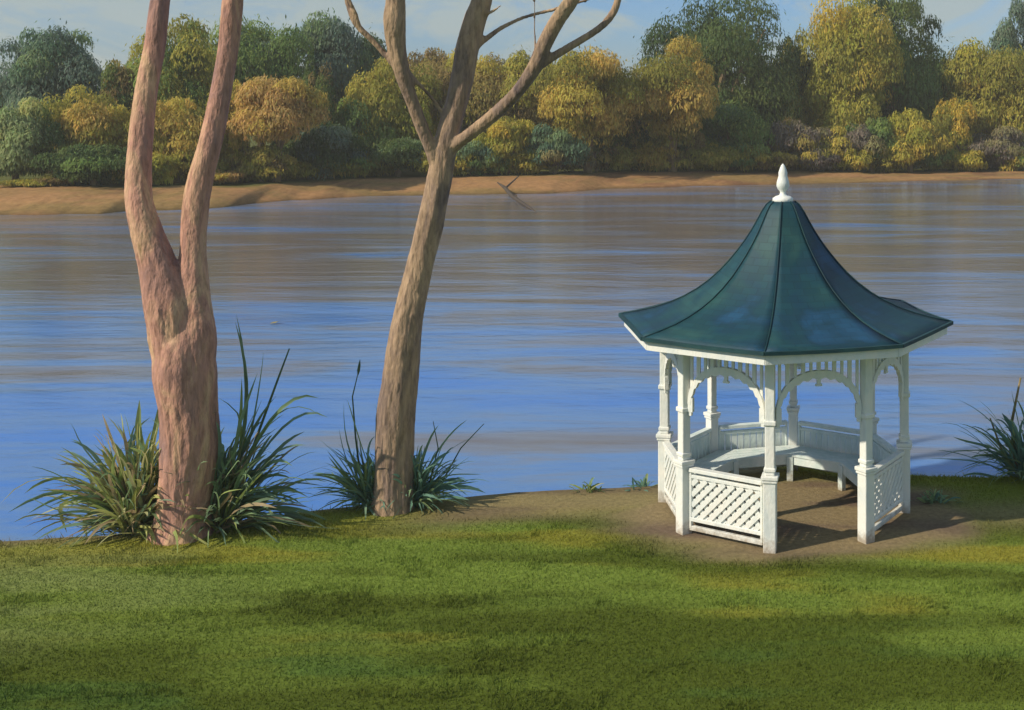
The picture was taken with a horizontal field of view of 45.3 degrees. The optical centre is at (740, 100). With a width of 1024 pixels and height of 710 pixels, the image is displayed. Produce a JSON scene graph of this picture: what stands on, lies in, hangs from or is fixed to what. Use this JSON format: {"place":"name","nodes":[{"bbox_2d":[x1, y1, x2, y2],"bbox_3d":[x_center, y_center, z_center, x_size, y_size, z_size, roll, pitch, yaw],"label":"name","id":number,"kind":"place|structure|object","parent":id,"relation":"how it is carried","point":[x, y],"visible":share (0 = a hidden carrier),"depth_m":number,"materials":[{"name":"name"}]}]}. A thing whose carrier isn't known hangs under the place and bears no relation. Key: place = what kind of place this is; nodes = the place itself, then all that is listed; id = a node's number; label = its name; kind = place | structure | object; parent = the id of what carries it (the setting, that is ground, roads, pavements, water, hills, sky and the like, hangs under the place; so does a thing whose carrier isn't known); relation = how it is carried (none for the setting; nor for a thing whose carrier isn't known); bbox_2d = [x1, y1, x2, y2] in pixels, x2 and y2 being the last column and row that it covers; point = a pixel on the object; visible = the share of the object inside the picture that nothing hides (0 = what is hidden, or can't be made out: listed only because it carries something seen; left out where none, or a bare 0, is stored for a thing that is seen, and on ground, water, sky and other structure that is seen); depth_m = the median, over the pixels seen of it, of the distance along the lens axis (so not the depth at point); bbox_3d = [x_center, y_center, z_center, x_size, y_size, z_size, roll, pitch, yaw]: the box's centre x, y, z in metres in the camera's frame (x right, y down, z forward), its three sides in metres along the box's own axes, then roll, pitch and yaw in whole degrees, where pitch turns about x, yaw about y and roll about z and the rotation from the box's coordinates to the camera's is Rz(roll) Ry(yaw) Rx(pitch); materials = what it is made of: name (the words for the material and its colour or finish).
{"place":"outdoors","nodes":[
{"label":"outdoors","id":0,"kind":"place"},
{"bbox_2d":[0,179,1023,540],"bbox_3d":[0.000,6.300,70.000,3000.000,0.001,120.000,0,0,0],"label":"river","id":1,"kind":"structure","parent":0,"point":[538,361],"depth_m":33.26,"materials":[{"name":"liquid"}]},
{"bbox_2d":[497,176,536,211],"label":"fallen branch","id":2,"kind":"object","parent":1,"relation":"in","point":[511,194],"visible":0.96,"depth_m":77.12,"materials":[{"name":"brown wood"}]},
{"bbox_2d":[0,466,1023,709],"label":"lawn","id":3,"kind":"structure","parent":0,"point":[816,515],"depth_m":13.09,"materials":[{"name":"plant"}]},
{"bbox_2d":[3,400,235,552],"bbox_3d":[-8.007,4.833,15.422,3.109,1.843,1.930,0,0,0],"label":"strap leaf plant","id":4,"kind":"object","parent":3,"relation":"on","point":[123,485],"visible":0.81,"depth_m":15.23,"materials":[{"name":"green plant"}]},
{"bbox_2d":[124,0,242,545],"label":"forked tree","id":5,"kind":"object","parent":3,"relation":"on","point":[179,319],"visible":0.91,"depth_m":15.16,"materials":[{"name":"pink plant"}]},
{"bbox_2d":[95,315,340,548],"bbox_3d":[-6.800,4.316,15.538,3.200,3.005,1.862,0,0,0],"label":"strap leaf plant","id":6,"kind":"object","parent":3,"relation":"on","point":[238,497],"visible":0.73,"depth_m":15.48,"materials":[{"name":"green plant"}]},
{"bbox_2d":[310,360,430,519],"bbox_3d":[-5.089,4.658,16.421,1.949,2.138,1.261,0,0,0],"label":"strap leaf plant","id":7,"kind":"object","parent":3,"relation":"on","point":[346,481],"visible":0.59,"depth_m":16.32,"materials":[{"name":"green plant"}]},
{"bbox_2d":[344,421,488,517],"bbox_3d":[-4.507,5.155,16.485,2.035,1.300,1.244,0,0,0],"label":"strap leaf plant","id":8,"kind":"object","parent":3,"relation":"on","point":[432,488],"visible":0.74,"depth_m":16.42,"materials":[{"name":"green plant"}]},
{"bbox_2d":[345,0,620,516],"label":"leaning tree","id":9,"kind":"object","parent":3,"relation":"on","point":[395,422],"visible":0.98,"depth_m":16.14,"materials":[{"name":"beige plant"}]},
{"bbox_2d":[569,477,603,494],"bbox_3d":[-2.199,5.536,17.008,0.516,0.249,0.412,0,0,-13],"label":"grass tuft","id":10,"kind":"object","parent":3,"relation":"on","point":[589,487],"visible":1,"depth_m":17.05,"materials":[{"name":"green plant"}]},
{"bbox_2d":[622,473,657,491],"bbox_3d":[-1.419,5.572,17.189,0.623,0.258,0.417,0,0,0],"label":"grass tuft","id":11,"kind":"object","parent":3,"relation":"on","point":[643,483],"visible":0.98,"depth_m":17.25,"materials":[{"name":"green plant"}]},
{"bbox_2d":[618,164,952,553],"bbox_3d":[0.580,3.248,16.420,4.294,4.745,4.294,0,0,-15],"label":"gazebo","id":12,"kind":"object","parent":3,"relation":"on","point":[780,286],"visible":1,"depth_m":15.44,"materials":[{"name":"white paint"}]},
{"bbox_2d":[910,488,959,503],"bbox_3d":[2.683,5.569,16.567,0.830,0.305,0.434,0,0,-13],"label":"grass tuft","id":13,"kind":"object","parent":3,"relation":"on","point":[935,495],"visible":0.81,"depth_m":16.56,"materials":[{"name":"green plant"}]},
{"bbox_2d":[932,378,1023,487],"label":"strap leaf plant","id":14,"kind":"object","parent":3,"relation":"on","point":[1011,459],"visible":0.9,"depth_m":17.70,"materials":[{"name":"green plant"}]},
{"bbox_2d":[0,135,1023,214],"bbox_3d":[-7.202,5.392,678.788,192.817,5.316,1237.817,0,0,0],"label":"bank","id":15,"kind":"structure","parent":0,"point":[104,198],"depth_m":81.23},
{"bbox_2d":[0,178,56,186],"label":"undergrowth bush","id":16,"kind":"object","parent":15,"relation":"on","point":[22,182],"visible":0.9,"depth_m":71.08,"materials":[{"name":"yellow plant"}]},
{"bbox_2d":[0,91,69,179],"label":"shrub","id":17,"kind":"object","parent":15,"relation":"on","point":[26,135],"visible":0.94,"depth_m":72.56,"materials":[{"name":"green plant"}]},
{"bbox_2d":[29,173,79,186],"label":"undergrowth bush","id":18,"kind":"object","parent":15,"relation":"on","point":[51,179],"visible":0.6,"depth_m":71.68,"materials":[{"name":"green plant"}]},
{"bbox_2d":[0,18,110,173],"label":"broadleaf tree","id":19,"kind":"object","parent":15,"relation":"on","point":[48,64],"visible":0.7,"depth_m":80.93,"materials":[{"name":"green plant"}]},
{"bbox_2d":[28,139,126,185],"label":"shrub","id":20,"kind":"object","parent":15,"relation":"on","point":[85,164],"visible":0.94,"depth_m":71.35,"materials":[{"name":"green plant"}]},
{"bbox_2d":[35,82,131,149],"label":"tree","id":21,"kind":"object","parent":15,"relation":"on","point":[92,123],"visible":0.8,"depth_m":74.72,"materials":[{"name":"yellow plant"}]},
{"bbox_2d":[96,55,135,147],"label":"tree","id":22,"kind":"object","parent":15,"relation":"on","point":[115,79],"visible":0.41,"depth_m":78.97,"materials":[{"name":"green plant"}]},
{"bbox_2d":[122,53,139,68],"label":"background tree","id":23,"kind":"object","parent":15,"relation":"on","point":[134,58],"depth_m":91.02,"materials":[{"name":"green plant"}]},
{"bbox_2d":[106,167,160,183],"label":"undergrowth bush","id":24,"kind":"object","parent":15,"relation":"on","point":[120,173],"visible":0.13,"depth_m":72.52,"materials":[{"name":"green plant"}]},
{"bbox_2d":[152,151,180,185],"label":"undergrowth bush","id":25,"kind":"object","parent":15,"relation":"on","point":[165,168],"visible":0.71,"depth_m":73.56,"materials":[{"name":"green plant"}]},
{"bbox_2d":[120,94,225,182],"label":"tree","id":26,"kind":"object","parent":15,"relation":"on","point":[178,126],"visible":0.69,"depth_m":75.05,"materials":[{"name":"yellow plant"}]},
{"bbox_2d":[120,13,240,173],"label":"broadleaf tree","id":27,"kind":"object","parent":15,"relation":"on","point":[187,70],"visible":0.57,"depth_m":81.16,"materials":[{"name":"green plant"}]},
{"bbox_2d":[175,157,231,180],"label":"undergrowth bush","id":28,"kind":"object","parent":15,"relation":"on","point":[220,166],"visible":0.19,"depth_m":76.23,"materials":[{"name":"green plant"}]},
{"bbox_2d":[206,79,249,166],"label":"slim tree","id":29,"kind":"object","parent":15,"relation":"on","point":[231,143],"visible":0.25,"depth_m":77.88,"materials":[{"name":"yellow plant"}]},
{"bbox_2d":[213,168,246,184],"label":"undergrowth bush","id":30,"kind":"object","parent":15,"relation":"on","point":[221,176],"visible":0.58,"depth_m":75.65,"materials":[{"name":"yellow plant"}]},
{"bbox_2d":[226,163,272,181],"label":"undergrowth bush","id":31,"kind":"object","parent":15,"relation":"on","point":[255,178],"visible":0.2,"depth_m":78.18,"materials":[{"name":"green plant"}]},
{"bbox_2d":[222,143,301,181],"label":"shrub","id":32,"kind":"object","parent":15,"relation":"on","point":[267,159],"visible":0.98,"depth_m":77.55,"materials":[{"name":"green plant"}]},
{"bbox_2d":[206,14,322,146],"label":"broadleaf tree","id":33,"kind":"object","parent":15,"relation":"on","point":[261,52],"visible":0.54,"depth_m":87.75,"materials":[{"name":"green plant"}]},
{"bbox_2d":[225,72,335,181],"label":"tree","id":34,"kind":"object","parent":15,"relation":"on","point":[271,109],"visible":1,"depth_m":77.53,"materials":[{"name":"yellow plant"}]},
{"bbox_2d":[265,125,295,145],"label":"background tree","id":35,"kind":"object","parent":15,"relation":"on","point":[273,142],"depth_m":97.99,"materials":[{"name":"green plant"}]},
{"bbox_2d":[281,160,319,179],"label":"undergrowth bush","id":36,"kind":"object","parent":15,"relation":"on","point":[306,169],"visible":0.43,"depth_m":80.86,"materials":[{"name":"green plant"}]},
{"bbox_2d":[299,60,337,131],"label":"slim tree","id":37,"kind":"object","parent":15,"relation":"on","point":[310,80],"visible":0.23,"depth_m":85.29,"materials":[{"name":"green plant"}]},
{"bbox_2d":[282,120,371,178],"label":"shrub","id":38,"kind":"object","parent":15,"relation":"on","point":[331,144],"visible":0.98,"depth_m":81.30,"materials":[{"name":"green plant"}]},
{"bbox_2d":[295,7,378,126],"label":"broadleaf tree","id":39,"kind":"object","parent":15,"relation":"on","point":[335,39],"visible":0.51,"depth_m":91.61,"materials":[{"name":"green plant"}]},
{"bbox_2d":[324,156,381,178],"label":"undergrowth bush","id":40,"kind":"object","parent":15,"relation":"on","point":[362,168],"visible":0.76,"depth_m":82.64,"materials":[{"name":"green plant"}]},
{"bbox_2d":[328,96,398,152],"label":"tree","id":41,"kind":"object","parent":15,"relation":"on","point":[352,116],"visible":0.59,"depth_m":86.07,"materials":[{"name":"green plant"}]},
{"bbox_2d":[343,27,386,101],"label":"broadleaf tree","id":42,"kind":"object","parent":15,"relation":"on","point":[373,50],"visible":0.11,"depth_m":94.79,"materials":[{"name":"green plant"}]},
{"bbox_2d":[362,151,403,176],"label":"undergrowth bush","id":43,"kind":"object","parent":15,"relation":"on","point":[378,171],"visible":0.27,"depth_m":84.81,"materials":[{"name":"green plant"}]},
{"bbox_2d":[341,56,442,172],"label":"broadleaf tree","id":44,"kind":"object","parent":15,"relation":"on","point":[382,90],"visible":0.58,"depth_m":88.04,"materials":[{"name":"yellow plant"}]},
{"bbox_2d":[364,136,424,176],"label":"shrub","id":45,"kind":"object","parent":15,"relation":"on","point":[397,151],"visible":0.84,"depth_m":84.25,"materials":[{"name":"green plant"}]},
{"bbox_2d":[408,47,447,135],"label":"background tree","id":46,"kind":"object","parent":15,"relation":"on","point":[432,56],"visible":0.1,"depth_m":102.33,"materials":[{"name":"green plant"}]},
{"bbox_2d":[404,149,456,174],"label":"undergrowth bush","id":47,"kind":"object","parent":15,"relation":"on","point":[423,167],"visible":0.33,"depth_m":84.32,"materials":[{"name":"green plant"}]},
{"bbox_2d":[453,152,480,175],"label":"undergrowth bush","id":48,"kind":"object","parent":15,"relation":"on","point":[462,161],"visible":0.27,"depth_m":85.02,"materials":[{"name":"green plant"}]},
{"bbox_2d":[418,50,522,142],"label":"broadleaf tree","id":49,"kind":"object","parent":15,"relation":"on","point":[484,91],"visible":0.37,"depth_m":91.37,"materials":[{"name":"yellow plant"}]},
{"bbox_2d":[456,139,502,175],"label":"shrub","id":50,"kind":"object","parent":15,"relation":"on","point":[467,149],"visible":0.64,"depth_m":85.23,"materials":[{"name":"green plant"}]},
{"bbox_2d":[472,152,519,173],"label":"undergrowth bush","id":51,"kind":"object","parent":15,"relation":"on","point":[488,167],"visible":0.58,"depth_m":85.91,"materials":[{"name":"green plant"}]},
{"bbox_2d":[471,114,542,174],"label":"shrub","id":52,"kind":"object","parent":15,"relation":"on","point":[507,138],"visible":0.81,"depth_m":86.15,"materials":[{"name":"yellow plant"}]},
{"bbox_2d":[476,45,562,134],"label":"broadleaf tree","id":53,"kind":"object","parent":15,"relation":"on","point":[514,66],"visible":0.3,"depth_m":91.10,"materials":[{"name":"green plant"}]},
{"bbox_2d":[503,149,559,174],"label":"undergrowth bush","id":54,"kind":"object","parent":15,"relation":"on","point":[525,168],"visible":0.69,"depth_m":86.44,"materials":[{"name":"green plant"}]},
{"bbox_2d":[522,122,591,173],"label":"shrub","id":55,"kind":"object","parent":15,"relation":"on","point":[559,146],"visible":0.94,"depth_m":86.57,"materials":[{"name":"green plant"}]},
{"bbox_2d":[548,60,586,137],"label":"background tree","id":56,"kind":"object","parent":15,"relation":"on","point":[552,65],"depth_m":104.58,"materials":[{"name":"green plant"}]},
{"bbox_2d":[562,145,603,171],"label":"undergrowth bush","id":57,"kind":"object","parent":15,"relation":"on","point":[592,162],"visible":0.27,"depth_m":88.46,"materials":[{"name":"green plant"}]},
{"bbox_2d":[528,44,650,172],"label":"broadleaf tree","id":58,"kind":"object","parent":15,"relation":"on","point":[580,97],"visible":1,"depth_m":87.57,"materials":[{"name":"yellow plant"}]},
{"bbox_2d":[582,135,618,171],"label":"shrub","id":59,"kind":"object","parent":15,"relation":"on","point":[608,152],"visible":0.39,"depth_m":89.95,"materials":[{"name":"green plant"}]},
{"bbox_2d":[601,70,629,145],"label":"background tree","id":60,"kind":"object","parent":15,"relation":"on","point":[615,131],"visible":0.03,"depth_m":107.64,"materials":[{"name":"green plant"}]},
{"bbox_2d":[604,145,636,170],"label":"undergrowth bush","id":61,"kind":"object","parent":15,"relation":"on","point":[623,158],"visible":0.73,"depth_m":90.89,"materials":[{"name":"green plant"}]},
{"bbox_2d":[614,112,650,169],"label":"shrub","id":62,"kind":"object","parent":15,"relation":"on","point":[631,140],"visible":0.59,"depth_m":92.80,"materials":[{"name":"green plant"}]},
{"bbox_2d":[620,31,720,171],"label":"broadleaf tree","id":63,"kind":"object","parent":15,"relation":"on","point":[681,94],"visible":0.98,"depth_m":90.40,"materials":[{"name":"yellow plant"}]},
{"bbox_2d":[677,125,706,170],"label":"shrub","id":64,"kind":"object","parent":15,"relation":"on","point":[699,141],"visible":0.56,"depth_m":93.59,"materials":[{"name":"green plant"}]},
{"bbox_2d":[685,142,742,170],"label":"undergrowth bush","id":65,"kind":"object","parent":15,"relation":"on","point":[717,158],"visible":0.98,"depth_m":92.98,"materials":[{"name":"green plant"}]},
{"bbox_2d":[632,0,809,144],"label":"broadleaf tree","id":66,"kind":"object","parent":15,"relation":"on","point":[722,42],"visible":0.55,"depth_m":99.88,"materials":[{"name":"green plant"}]},
{"bbox_2d":[678,95,775,169],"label":"shrub","id":67,"kind":"object","parent":15,"relation":"on","point":[726,125],"visible":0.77,"depth_m":95.38,"materials":[{"name":"green plant"}]},
{"bbox_2d":[728,142,772,171],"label":"undergrowth bush","id":68,"kind":"object","parent":15,"relation":"on","point":[756,151],"visible":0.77,"depth_m":93.69,"materials":[{"name":"green plant"}]},
{"bbox_2d":[742,59,787,151],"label":"tree","id":69,"kind":"object","parent":15,"relation":"on","point":[774,113],"visible":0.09,"depth_m":102.62,"materials":[{"name":"green plant"}]},
{"bbox_2d":[744,151,798,170],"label":"undergrowth bush","id":70,"kind":"object","parent":15,"relation":"on","point":[779,159],"visible":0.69,"depth_m":94.22,"materials":[{"name":"green plant"}]},
{"bbox_2d":[770,23,815,126],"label":"tree","id":71,"kind":"object","parent":15,"relation":"on","point":[801,68],"visible":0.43,"depth_m":104.50,"materials":[{"name":"green plant"}]},
{"bbox_2d":[764,116,822,169],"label":"shrub","id":72,"kind":"object","parent":15,"relation":"on","point":[792,135],"visible":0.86,"depth_m":96.08,"materials":[{"name":"grey plant"}]},
{"bbox_2d":[790,145,844,170],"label":"undergrowth bush","id":73,"kind":"object","parent":15,"relation":"on","point":[821,158],"visible":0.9,"depth_m":95.76,"materials":[{"name":"green plant"}]},
{"bbox_2d":[813,124,860,170],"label":"shrub","id":74,"kind":"object","parent":15,"relation":"on","point":[833,138],"visible":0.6,"depth_m":97.17,"materials":[{"name":"yellow plant"}]},
{"bbox_2d":[791,0,913,167],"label":"broadleaf tree","id":75,"kind":"object","parent":15,"relation":"on","point":[849,78],"visible":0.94,"depth_m":100.86,"materials":[{"name":"yellow plant"}]},
{"bbox_2d":[829,146,875,171],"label":"undergrowth bush","id":76,"kind":"object","parent":15,"relation":"on","point":[861,159],"visible":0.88,"depth_m":96.44,"materials":[{"name":"yellow plant"}]},
{"bbox_2d":[842,116,900,171],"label":"shrub","id":77,"kind":"object","parent":15,"relation":"on","point":[874,134],"visible":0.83,"depth_m":97.38,"materials":[{"name":"green plant"}]},
{"bbox_2d":[869,144,917,171],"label":"undergrowth bush","id":78,"kind":"object","parent":15,"relation":"on","point":[890,164],"visible":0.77,"depth_m":97.28,"materials":[{"name":"green plant"}]},
{"bbox_2d":[853,0,958,123],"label":"broadleaf tree","id":79,"kind":"object","parent":15,"relation":"on","point":[922,93],"visible":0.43,"depth_m":105.53,"materials":[{"name":"green plant"}]},
{"bbox_2d":[886,107,954,171],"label":"shrub","id":80,"kind":"object","parent":15,"relation":"on","point":[915,131],"visible":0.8,"depth_m":98.12,"materials":[{"name":"yellow plant"}]},
{"bbox_2d":[913,147,956,170],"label":"undergrowth bush","id":81,"kind":"object","parent":15,"relation":"on","point":[931,161],"visible":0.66,"depth_m":98.89,"materials":[{"name":"green plant"}]},
{"bbox_2d":[933,65,968,133],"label":"slim tree","id":82,"kind":"object","parent":15,"relation":"on","point":[946,90],"visible":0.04,"depth_m":108.32,"materials":[{"name":"green plant"}]},
{"bbox_2d":[929,93,978,169],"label":"tree","id":83,"kind":"object","parent":15,"relation":"on","point":[952,117],"visible":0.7,"depth_m":101.51,"materials":[{"name":"yellow plant"}]},
{"bbox_2d":[940,148,988,171],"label":"undergrowth bush","id":84,"kind":"object","parent":15,"relation":"on","point":[964,160],"visible":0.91,"depth_m":99.22,"materials":[{"name":"yellow plant"}]},
{"bbox_2d":[938,37,1023,165],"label":"broadleaf tree","id":85,"kind":"object","parent":15,"relation":"on","point":[992,82],"visible":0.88,"depth_m":104.47,"materials":[{"name":"yellow plant"}]},
{"bbox_2d":[955,124,1023,169],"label":"shrub","id":86,"kind":"object","parent":15,"relation":"on","point":[1008,140],"visible":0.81,"depth_m":100.99,"materials":[{"name":"grey plant"}]},
{"bbox_2d":[985,0,1023,57],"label":"broadleaf tree","id":87,"kind":"object","parent":15,"relation":"on","point":[1005,34],"visible":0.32,"depth_m":114.70,"materials":[{"name":"green plant"}]},
{"bbox_2d":[993,146,1023,170],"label":"undergrowth bush","id":88,"kind":"object","parent":15,"relation":"on","point":[1017,163],"visible":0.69,"depth_m":100.41,"materials":[{"name":"green plant"}]},
{"bbox_2d":[0,0,1023,89],"label":"sky","id":89,"kind":"structure","parent":0,"point":[429,23],"materials":[{"name":"blue"}]}
]}

